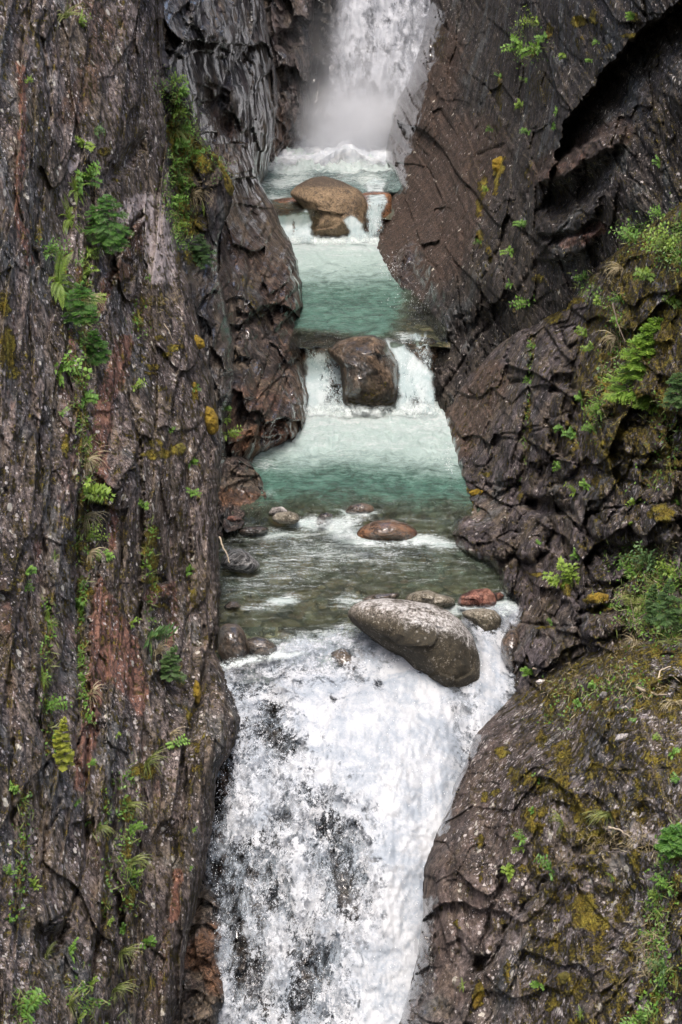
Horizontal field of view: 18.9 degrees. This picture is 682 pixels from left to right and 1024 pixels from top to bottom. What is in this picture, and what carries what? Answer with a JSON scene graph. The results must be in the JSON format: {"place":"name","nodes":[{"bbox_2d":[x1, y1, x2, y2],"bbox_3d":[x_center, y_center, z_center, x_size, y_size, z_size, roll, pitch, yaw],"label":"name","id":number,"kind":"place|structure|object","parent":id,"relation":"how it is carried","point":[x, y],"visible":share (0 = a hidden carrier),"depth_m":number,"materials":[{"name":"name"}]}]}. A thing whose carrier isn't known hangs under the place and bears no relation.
{"place":"outdoors","nodes":[
{"label":"outdoors","id":0,"kind":"place"},
{"bbox_2d":[0,0,239,1023],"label":"cliff","id":1,"kind":"structure","parent":0,"point":[90,76],"depth_m":42.66,"materials":[{"name":"stone"}]},
{"bbox_2d":[21,987,49,1023],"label":"leafy plant","id":2,"kind":"object","parent":1,"relation":"on","point":[35,999],"visible":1,"depth_m":32.74,"materials":[{"name":"green plant"}]},
{"bbox_2d":[39,694,71,721],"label":"leafy plant","id":3,"kind":"object","parent":1,"relation":"on","point":[52,704],"visible":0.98,"depth_m":38.09,"materials":[{"name":"green plant"}]},
{"bbox_2d":[44,235,71,259],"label":"leafy plant","id":4,"kind":"object","parent":1,"relation":"on","point":[51,250],"visible":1,"depth_m":42.76,"materials":[{"name":"green plant"}]},
{"bbox_2d":[52,716,74,771],"bbox_3d":[-5.033,4.176,37.191,0.445,1.065,0.498,0,18,0],"label":"conifer sapling","id":5,"kind":"object","parent":1,"relation":"on","point":[58,740],"visible":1,"depth_m":37.12,"materials":[{"name":"green plant"}]},
{"bbox_2d":[48,247,79,314],"bbox_3d":[-5.806,-4.820,42.911,0.426,1.498,1.553,3,18,9],"label":"fern","id":6,"kind":"object","parent":1,"relation":"on","point":[59,288],"visible":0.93,"depth_m":42.81,"materials":[{"name":"plant"}]},
{"bbox_2d":[58,194,84,234],"bbox_3d":[-5.850,-6.486,44.747,0.414,0.972,1.087,6,19,17],"label":"fern","id":7,"kind":"object","parent":1,"relation":"on","point":[68,217],"visible":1,"depth_m":44.76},
{"bbox_2d":[57,0,87,28],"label":"grass tuft","id":8,"kind":"object","parent":1,"relation":"on","point":[67,14],"visible":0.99,"depth_m":46.37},
{"bbox_2d":[54,350,91,386],"bbox_3d":[-5.500,-2.971,42.194,0.575,0.792,1.330,7,19,19],"label":"leafy plant","id":9,"kind":"object","parent":1,"relation":"on","point":[66,367],"visible":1,"depth_m":42.11,"materials":[{"name":"green plant"}]},
{"bbox_2d":[68,979,89,1022],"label":"grass tuft","id":10,"kind":"object","parent":1,"relation":"on","point":[72,999],"visible":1,"depth_m":34.69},
{"bbox_2d":[61,281,100,325],"bbox_3d":[-5.411,-4.315,42.688,0.835,0.960,0.849,0,18,0],"label":"conifer sapling","id":11,"kind":"object","parent":1,"relation":"on","point":[82,318],"visible":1,"depth_m":42.63,"materials":[{"name":"green plant"}]},
{"bbox_2d":[75,135,94,151],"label":"sprig","id":12,"kind":"object","parent":1,"relation":"attached to","point":[86,146],"visible":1,"depth_m":45.92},
{"bbox_2d":[74,161,102,194],"bbox_3d":[-5.592,-7.431,45.642,0.516,0.666,1.106,15,23,38],"label":"leafy plant","id":13,"kind":"object","parent":1,"relation":"on","point":[82,177],"visible":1,"depth_m":45.71,"materials":[{"name":"green plant"}]},
{"bbox_2d":[80,388,98,407],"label":"sprig","id":14,"kind":"object","parent":1,"relation":"attached to","point":[89,396],"visible":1,"depth_m":42.70,"materials":[{"name":"green plant"}]},
{"bbox_2d":[76,516,109,542],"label":"leafy plant","id":15,"kind":"object","parent":1,"relation":"on","point":[90,536],"visible":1,"depth_m":43.03,"materials":[{"name":"green plant"}]},
{"bbox_2d":[83,511,108,537],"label":"grass tuft","id":16,"kind":"object","parent":1,"relation":"on","point":[90,514],"visible":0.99,"depth_m":43.08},
{"bbox_2d":[84,445,109,474],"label":"grass tuft","id":17,"kind":"object","parent":1,"relation":"on","point":[89,459],"visible":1,"depth_m":42.54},
{"bbox_2d":[83,329,111,365],"bbox_3d":[-5.262,-3.565,43.999,0.735,0.736,0.731,0,18,0],"label":"conifer sapling","id":18,"kind":"object","parent":1,"relation":"on","point":[99,343],"visible":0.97,"depth_m":43.90,"materials":[{"name":"green plant"}]},
{"bbox_2d":[82,477,114,503],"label":"leafy plant","id":19,"kind":"object","parent":1,"relation":"on","point":[95,490],"visible":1,"depth_m":42.62,"materials":[{"name":"green plant"}]},
{"bbox_2d":[80,194,134,254],"bbox_3d":[-5.170,-6.351,45.367,1.086,1.322,1.051,4,19,13],"label":"conifer sapling","id":20,"kind":"object","parent":1,"relation":"on","point":[107,240],"visible":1,"depth_m":45.23,"materials":[{"name":"green plant"}]},
{"bbox_2d":[111,979,138,1000],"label":"grass tuft","id":21,"kind":"object","parent":1,"relation":"on","point":[116,989],"visible":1,"depth_m":38.35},
{"bbox_2d":[118,944,141,972],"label":"grass tuft","id":22,"kind":"object","parent":1,"relation":"on","point":[124,951],"visible":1,"depth_m":38.76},
{"bbox_2d":[124,852,153,877],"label":"grass tuft","id":23,"kind":"object","parent":1,"relation":"on","point":[132,861],"visible":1,"depth_m":39.92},
{"bbox_2d":[144,745,171,779],"bbox_3d":[-3.771,5.162,42.116,0.504,0.847,1.014,9,20,25],"label":"grass tuft","id":24,"kind":"object","parent":1,"relation":"on","point":[148,762],"visible":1,"depth_m":42.11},
{"bbox_2d":[143,622,177,660],"bbox_3d":[-3.939,2.755,44.450,0.403,0.737,1.239,11,21,30],"label":"leafy plant","id":25,"kind":"object","parent":1,"relation":"on","point":[158,632],"visible":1,"depth_m":44.51,"materials":[{"name":"green plant"}]},
{"bbox_2d":[159,645,186,683],"bbox_3d":[-3.697,3.339,44.640,0.707,0.959,0.514,0,18,0],"label":"conifer sapling","id":26,"kind":"object","parent":1,"relation":"on","point":[172,658],"visible":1,"depth_m":44.54,"materials":[{"name":"green plant"}]},
{"bbox_2d":[166,733,189,749],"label":"sprig","id":27,"kind":"object","parent":1,"relation":"attached to","point":[182,740],"visible":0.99,"depth_m":43.55,"materials":[{"name":"green plant"}]},
{"bbox_2d":[193,680,200,703],"bbox_3d":[-3.190,4.001,45.455,0.194,0.528,0.432,0,18,0],"label":"moss cushion","id":28,"kind":"object","parent":1,"relation":"on","point":[196,688],"visible":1,"depth_m":45.34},
{"bbox_2d":[204,405,218,434],"bbox_3d":[-3.294,-2.294,51.100,0.518,0.727,0.765,-10,20,-28],"label":"moss cushion","id":29,"kind":"object","parent":1,"relation":"on","point":[211,420],"visible":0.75,"depth_m":50.83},
{"bbox_2d":[4,8,681,1023],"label":"ground cover","id":30,"kind":"object","parent":1,"relation":"on","point":[658,570],"visible":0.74,"depth_m":42.64,"materials":[{"name":"green plant"}]},
{"bbox_2d":[5,20,681,1023],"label":"grass","id":31,"kind":"structure","parent":1,"relation":"on","point":[669,970],"depth_m":42.78,"materials":[{"name":"plant"}]},
{"bbox_2d":[160,36,235,505],"bbox_3d":[-11.234,-9.450,66.701,10.092,13.838,29.306,-16,24,-40],"label":"mossy rock rib","id":32,"kind":"object","parent":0,"point":[209,301],"visible":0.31,"depth_m":59.45,"materials":[{"name":"stone"}]},
{"bbox_2d":[173,138,190,152],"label":"sprig","id":33,"kind":"object","parent":32,"relation":"on","point":[177,145],"visible":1,"depth_m":59.25,"materials":[{"name":"green plant"}]},
{"bbox_2d":[189,234,216,268],"bbox_3d":[-4.085,-7.582,59.420,1.140,0.967,0.855,10,21,29],"label":"conifer sapling","id":34,"kind":"object","parent":32,"relation":"on","point":[199,253],"visible":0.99,"depth_m":59.26,"materials":[{"name":"green plant"}]},
{"bbox_2d":[173,876,223,1023],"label":"rock by lower fall","id":35,"kind":"object","parent":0,"point":[202,999],"visible":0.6,"depth_m":44.13,"materials":[{"name":"stone"}]},
{"bbox_2d":[162,0,277,183],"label":"cliff","id":36,"kind":"structure","parent":0,"point":[219,54],"depth_m":77.73,"materials":[{"name":"stone"}]},
{"bbox_2d":[217,455,276,543],"bbox_3d":[-10.499,-2.521,65.287,4.926,2.922,25.213,-16,24,-41],"label":"waterside rock","id":37,"kind":"object","parent":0,"point":[242,482],"visible":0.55,"depth_m":57.78,"materials":[{"name":"stone"}]},
{"bbox_2d":[197,141,308,463],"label":"wet buttress","id":38,"kind":"structure","parent":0,"point":[259,278],"depth_m":65.71,"materials":[{"name":"stone"}]},
{"bbox_2d":[263,0,314,162],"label":"spray wet cliff","id":39,"kind":"structure","parent":0,"point":[290,23],"depth_m":99.66,"materials":[{"name":"stone"}]},
{"bbox_2d":[278,211,313,242],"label":"waterfall","id":40,"kind":"structure","parent":0,"point":[302,221],"depth_m":83.66,"materials":[{"name":"liquid"}]},
{"bbox_2d":[306,350,350,411],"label":"waterfall","id":41,"kind":"structure","parent":0,"point":[315,386],"depth_m":67.38,"materials":[{"name":"liquid"}]},
{"bbox_2d":[261,139,400,217],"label":"water pool","id":42,"kind":"structure","parent":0,"point":[283,179],"depth_m":93.22,"materials":[{"name":"liquid"}]},
{"bbox_2d":[291,176,367,237],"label":"boulder","id":43,"kind":"object","parent":42,"relation":"in","point":[334,203],"visible":0.91,"depth_m":84.33,"materials":[{"name":"beige stone"}]},
{"bbox_2d":[277,138,386,164],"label":"water foam","id":44,"kind":"object","parent":42,"relation":"on","point":[332,151],"visible":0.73,"depth_m":97.96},
{"bbox_2d":[272,191,391,231],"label":"stream ledge","id":45,"kind":"object","parent":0,"point":[386,211],"visible":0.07,"depth_m":86.35,"materials":[{"name":"stone"}]},
{"bbox_2d":[204,627,469,1023],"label":"rock face under falls","id":46,"kind":"object","parent":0,"point":[344,883],"visible":0.09,"depth_m":46.26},
{"bbox_2d":[348,598,479,692],"bbox_3d":[1.736,3.208,48.397,3.163,2.605,3.101,0,18,0],"label":"boulder","id":47,"kind":"object","parent":46,"relation":"on","point":[434,642],"visible":0.91,"depth_m":47.30,"materials":[{"name":"stone"}]},
{"bbox_2d":[306,0,400,138],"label":"back cliff","id":48,"kind":"structure","parent":0,"point":[325,69],"depth_m":106.73,"materials":[{"name":"stone"}]},
{"bbox_2d":[344,216,369,242],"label":"waterfall","id":49,"kind":"structure","parent":0,"point":[354,224],"depth_m":83.67,"materials":[{"name":"liquid"}]},
{"bbox_2d":[210,655,517,1021],"bbox_3d":[0.629,7.240,45.972,7.172,6.689,8.498,0,18,0],"label":"spray","id":50,"kind":"object","parent":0,"point":[295,833],"visible":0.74,"depth_m":44.92,"materials":[{"name":"white liquid"}]},
{"bbox_2d":[210,607,517,1023],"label":"waterfall","id":51,"kind":"structure","parent":0,"point":[408,817],"depth_m":45.72,"materials":[{"name":"liquid"}]},
{"bbox_2d":[219,501,509,640],"bbox_3d":[0.760,-0.637,61.908,12.927,1.232,24.964,0,18,0],"label":"stream bed","id":52,"kind":"object","parent":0,"point":[338,618],"visible":0.19,"depth_m":54.57,"materials":[{"name":"liquid"}]},
{"bbox_2d":[216,401,517,683],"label":"water pool","id":53,"kind":"structure","parent":52,"relation":"on","point":[335,463],"depth_m":59.64,"materials":[{"name":"liquid"}]},
{"bbox_2d":[224,601,240,609],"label":"rock","id":54,"kind":"object","parent":53,"relation":"in","point":[232,605],"visible":1,"depth_m":50.65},
{"bbox_2d":[217,623,248,662],"bbox_3d":[-2.530,3.086,48.327,0.753,0.995,1.226,0,18,0],"label":"rock","id":55,"kind":"object","parent":53,"relation":"in","point":[232,639],"visible":0.97,"depth_m":47.88,"materials":[{"name":"stone"}]},
{"bbox_2d":[221,548,259,573],"bbox_3d":[-2.621,1.280,53.391,1.023,0.785,1.457,0,18,0],"label":"rock","id":56,"kind":"object","parent":53,"relation":"in","point":[241,560],"visible":0.99,"depth_m":52.88,"materials":[{"name":"stone"}]},
{"bbox_2d":[239,526,268,535],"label":"rock","id":57,"kind":"object","parent":53,"relation":"in","point":[253,530],"visible":1,"depth_m":56.04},
{"bbox_2d":[220,651,298,667],"bbox_3d":[-1.855,3.463,47.777,2.511,0.455,1.190,0,18,0],"label":"water foam","id":58,"kind":"object","parent":53,"relation":"on","point":[278,654],"visible":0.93,"depth_m":47.83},
{"bbox_2d":[246,637,277,657],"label":"rock","id":59,"kind":"object","parent":53,"relation":"in","point":[258,646],"visible":0.98,"depth_m":47.92,"materials":[{"name":"stone"}]},
{"bbox_2d":[272,511,299,523],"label":"rock","id":60,"kind":"object","parent":53,"relation":"on","point":[287,517],"visible":1,"depth_m":56.17,"materials":[{"name":"stone"}]},
{"bbox_2d":[304,514,365,537],"bbox_3d":[-0.176,0.361,55.566,2.534,0.016,3.477,0,18,0],"label":"water foam","id":61,"kind":"object","parent":53,"relation":"on","point":[348,524],"visible":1,"depth_m":55.64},
{"bbox_2d":[331,648,355,671],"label":"rock","id":62,"kind":"object","parent":53,"relation":"in","point":[341,657],"visible":0.63,"depth_m":48.25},
{"bbox_2d":[345,503,373,513],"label":"rock","id":63,"kind":"object","parent":53,"relation":"in","point":[360,508],"visible":0.99,"depth_m":56.92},
{"bbox_2d":[328,335,398,409],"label":"boulder","id":64,"kind":"object","parent":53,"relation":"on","point":[369,371],"visible":0.99,"depth_m":66.17,"materials":[{"name":"stone"}]},
{"bbox_2d":[306,404,438,416],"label":"water foam","id":65,"kind":"object","parent":53,"relation":"on","point":[347,411],"visible":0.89,"depth_m":66.30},
{"bbox_2d":[363,593,399,599],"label":"rock","id":66,"kind":"object","parent":53,"relation":"in","point":[386,595],"visible":0.66,"depth_m":51.19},
{"bbox_2d":[357,519,417,542],"bbox_3d":[1.265,0.536,56.400,1.684,0.808,1.556,0,18,0],"label":"boulder","id":67,"kind":"object","parent":53,"relation":"in","point":[388,531],"visible":0.94,"depth_m":55.81,"materials":[{"name":"stone"}]},
{"bbox_2d":[356,540,428,546],"bbox_3d":[1.441,0.786,54.493,2.746,0.021,2.108,0,18,0],"label":"water foam","id":68,"kind":"object","parent":53,"relation":"on","point":[414,543],"visible":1,"depth_m":54.36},
{"bbox_2d":[405,590,454,607],"bbox_3d":[2.217,2.163,51.000,1.240,0.649,1.230,0,18,0],"label":"rock","id":69,"kind":"object","parent":53,"relation":"in","point":[431,597],"visible":0.8,"depth_m":50.52,"materials":[{"name":"stone"}]},
{"bbox_2d":[458,588,496,607],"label":"boulder","id":70,"kind":"object","parent":53,"relation":"in","point":[481,598],"visible":0.98,"depth_m":50.23,"materials":[{"name":"stone"}]},
{"bbox_2d":[462,608,500,635],"bbox_3d":[3.419,2.717,49.915,0.970,0.909,1.328,0,18,0],"label":"boulder","id":71,"kind":"object","parent":53,"relation":"in","point":[487,620],"visible":0.85,"depth_m":49.39,"materials":[{"name":"stone"}]},
{"bbox_2d":[500,628,518,672],"bbox_3d":[4.030,3.322,48.910,0.482,1.191,1.383,0,18,0],"label":"rock","id":72,"kind":"object","parent":53,"relation":"in","point":[509,641],"visible":0.88,"depth_m":48.35,"materials":[{"name":"stone"}]},
{"bbox_2d":[301,0,429,148],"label":"waterfall","id":73,"kind":"structure","parent":0,"point":[380,61],"depth_m":101.32,"materials":[{"name":"liquid"}]},
{"bbox_2d":[302,334,439,402],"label":"stream ledge","id":74,"kind":"object","parent":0,"point":[432,353],"visible":0.15,"depth_m":68.40,"materials":[{"name":"liquid"}]},
{"bbox_2d":[300,304,449,348],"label":"stream bed","id":75,"kind":"object","parent":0,"point":[306,336],"visible":0.04,"depth_m":70.35,"materials":[{"name":"stone"}]},
{"bbox_2d":[289,232,446,348],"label":"water pool","id":76,"kind":"structure","parent":75,"relation":"on","point":[348,288],"depth_m":74.25,"materials":[{"name":"liquid"}]},
{"bbox_2d":[290,236,376,243],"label":"water foam","id":77,"kind":"object","parent":76,"relation":"on","point":[315,240],"visible":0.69,"depth_m":83.10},
{"bbox_2d":[367,179,386,237],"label":"waterfall","id":78,"kind":"structure","parent":0,"point":[374,210],"depth_m":84.59,"materials":[{"name":"liquid"}]},
{"bbox_2d":[316,213,449,470],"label":"spray","id":79,"kind":"object","parent":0,"point":[381,302],"visible":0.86,"depth_m":67.61,"materials":[{"name":"white liquid"}]},
{"bbox_2d":[386,340,435,414],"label":"waterfall","id":80,"kind":"structure","parent":0,"point":[418,378],"depth_m":66.91,"materials":[{"name":"liquid"}]},
{"bbox_2d":[377,0,681,411],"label":"cliff","id":81,"kind":"structure","parent":0,"point":[582,185],"depth_m":65.72,"materials":[{"name":"stone"}]},
{"bbox_2d":[500,32,521,54],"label":"leafy plant","id":82,"kind":"object","parent":81,"relation":"attached to","point":[515,39],"visible":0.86,"depth_m":72.41,"materials":[{"name":"green plant"}]},
{"bbox_2d":[509,295,535,309],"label":"leafy plant","id":83,"kind":"object","parent":81,"relation":"attached to","point":[521,301],"visible":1,"depth_m":61.80,"materials":[{"name":"green plant"}]},
{"bbox_2d":[515,4,538,28],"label":"leafy plant","id":84,"kind":"object","parent":81,"relation":"attached to","point":[535,21],"visible":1,"depth_m":67.33,"materials":[{"name":"green plant"}]},
{"bbox_2d":[516,41,539,58],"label":"leafy plant","id":85,"kind":"object","parent":81,"relation":"attached to","point":[532,48],"visible":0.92,"depth_m":67.61,"materials":[{"name":"green plant"}]},
{"bbox_2d":[399,632,681,1023],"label":"cliff","id":86,"kind":"structure","parent":0,"point":[490,912],"depth_m":38.61,"materials":[{"name":"stone"}]},
{"bbox_2d":[0,12,681,1023],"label":"moss","id":87,"kind":"object","parent":86,"relation":"on","point":[536,628],"visible":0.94,"depth_m":40.00,"materials":[{"name":"plant"}]},
{"bbox_2d":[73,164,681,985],"bbox_3d":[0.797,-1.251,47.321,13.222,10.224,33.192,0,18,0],"label":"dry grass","id":88,"kind":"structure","parent":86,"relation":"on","point":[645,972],"depth_m":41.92,"materials":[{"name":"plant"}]},
{"bbox_2d":[472,990,485,1009],"bbox_3d":[2.613,9.185,38.818,0.233,0.477,0.358,6,19,18],"label":"moss cushion","id":89,"kind":"object","parent":86,"relation":"on","point":[477,1000],"visible":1,"depth_m":38.69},
{"bbox_2d":[501,863,514,882],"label":"sprig","id":90,"kind":"object","parent":86,"relation":"attached to","point":[509,873],"visible":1,"depth_m":39.50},
{"bbox_2d":[534,854,554,879],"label":"leafy plant","id":91,"kind":"object","parent":86,"relation":"on","point":[548,865],"visible":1,"depth_m":37.64,"materials":[{"name":"green plant"}]},
{"bbox_2d":[582,809,613,829],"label":"grass tuft","id":92,"kind":"object","parent":86,"relation":"on","point":[601,814],"visible":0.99,"depth_m":36.58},
{"bbox_2d":[619,1002,655,1023],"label":"leafy plant","id":93,"kind":"object","parent":86,"relation":"on","point":[640,1012],"visible":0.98,"depth_m":32.61,"materials":[{"name":"green plant"}]},
{"bbox_2d":[644,951,665,987],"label":"leafy plant","id":94,"kind":"object","parent":86,"relation":"on","point":[662,964],"visible":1,"depth_m":32.64,"materials":[{"name":"green plant"}]},
{"bbox_2d":[652,872,673,896],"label":"leafy plant","id":95,"kind":"object","parent":86,"relation":"on","point":[661,882],"visible":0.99,"depth_m":33.52,"materials":[{"name":"green plant"}]},
{"bbox_2d":[653,823,681,857],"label":"shrub","id":96,"kind":"object","parent":86,"relation":"on","point":[669,843],"visible":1,"depth_m":33.25,"materials":[{"name":"green plant"}]},
{"bbox_2d":[445,202,681,693],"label":"cliff","id":97,"kind":"structure","parent":0,"point":[502,530],"depth_m":49.65,"materials":[{"name":"stone"}]},
{"bbox_2d":[542,556,579,588],"bbox_3d":[5.333,1.404,47.290,1.463,0.792,0.467,4,19,13],"label":"leafy plant","id":98,"kind":"object","parent":97,"relation":"on","point":[567,577],"visible":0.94,"depth_m":47.38,"materials":[{"name":"green plant"}]},
{"bbox_2d":[581,393,604,420],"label":"leafy plant","id":99,"kind":"object","parent":97,"relation":"on","point":[594,406],"visible":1,"depth_m":48.26,"materials":[{"name":"green plant"}]},
{"bbox_2d":[587,592,608,604],"bbox_3d":[5.565,1.874,44.391,0.470,0.301,0.403,-14,23,-36],"label":"moss cushion","id":100,"kind":"object","parent":97,"relation":"on","point":[595,597],"visible":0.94,"depth_m":44.25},
{"bbox_2d":[596,330,618,351],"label":"grass tuft","id":101,"kind":"object","parent":97,"relation":"on","point":[612,338],"visible":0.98,"depth_m":49.79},
{"bbox_2d":[608,218,640,242],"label":"leafy plant","id":102,"kind":"object","parent":97,"relation":"on","point":[632,237],"visible":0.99,"depth_m":50.57,"materials":[{"name":"green plant"}]},
{"bbox_2d":[619,585,643,615],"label":"leafy plant","id":103,"kind":"object","parent":97,"relation":"on","point":[633,600],"visible":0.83,"depth_m":43.85,"materials":[{"name":"green plant"}]},
{"bbox_2d":[602,316,663,414],"bbox_3d":[6.876,-3.416,46.898,1.638,2.208,1.623,12,21,32],"label":"conifer sapling","id":104,"kind":"object","parent":97,"relation":"on","point":[643,343],"visible":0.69,"depth_m":46.67,"materials":[{"name":"green plant"}]},
{"bbox_2d":[622,540,660,573],"bbox_3d":[6.423,0.868,43.912,0.463,0.686,1.175,-5,19,-16],"label":"leafy plant","id":105,"kind":"object","parent":97,"relation":"on","point":[649,560],"visible":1,"depth_m":43.92,"materials":[{"name":"green plant"}]},
{"bbox_2d":[633,265,656,282],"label":"sprig","id":106,"kind":"object","parent":97,"relation":"on","point":[644,273],"visible":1,"depth_m":47.24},
{"bbox_2d":[642,584,661,620],"bbox_3d":[6.472,1.876,42.320,0.515,0.867,0.450,-7,19,-21],"label":"conifer sapling","id":107,"kind":"object","parent":97,"relation":"on","point":[652,596],"visible":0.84,"depth_m":42.25,"materials":[{"name":"green plant"}]},
{"bbox_2d":[641,221,681,252],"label":"leafy plant","id":108,"kind":"object","parent":97,"relation":"on","point":[664,242],"visible":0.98,"depth_m":46.10,"materials":[{"name":"green plant"}]},
{"bbox_2d":[646,578,681,630],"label":"conifer sapling","id":109,"kind":"object","parent":97,"relation":"on","point":[665,603],"visible":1,"depth_m":41.01,"materials":[{"name":"green plant"}]},
{"bbox_2d":[655,555,681,584],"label":"leafy plant","id":110,"kind":"object","parent":97,"relation":"on","point":[669,571],"visible":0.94,"depth_m":43.04,"materials":[{"name":"green plant"}]},
{"bbox_2d":[656,372,681,408],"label":"conifer sapling","id":111,"kind":"object","parent":97,"relation":"on","point":[672,396],"visible":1,"depth_m":43.39,"materials":[{"name":"green plant"}]},
{"bbox_2d":[662,289,681,308],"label":"sprig","id":112,"kind":"object","parent":97,"relation":"on","point":[673,300],"visible":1,"depth_m":45.80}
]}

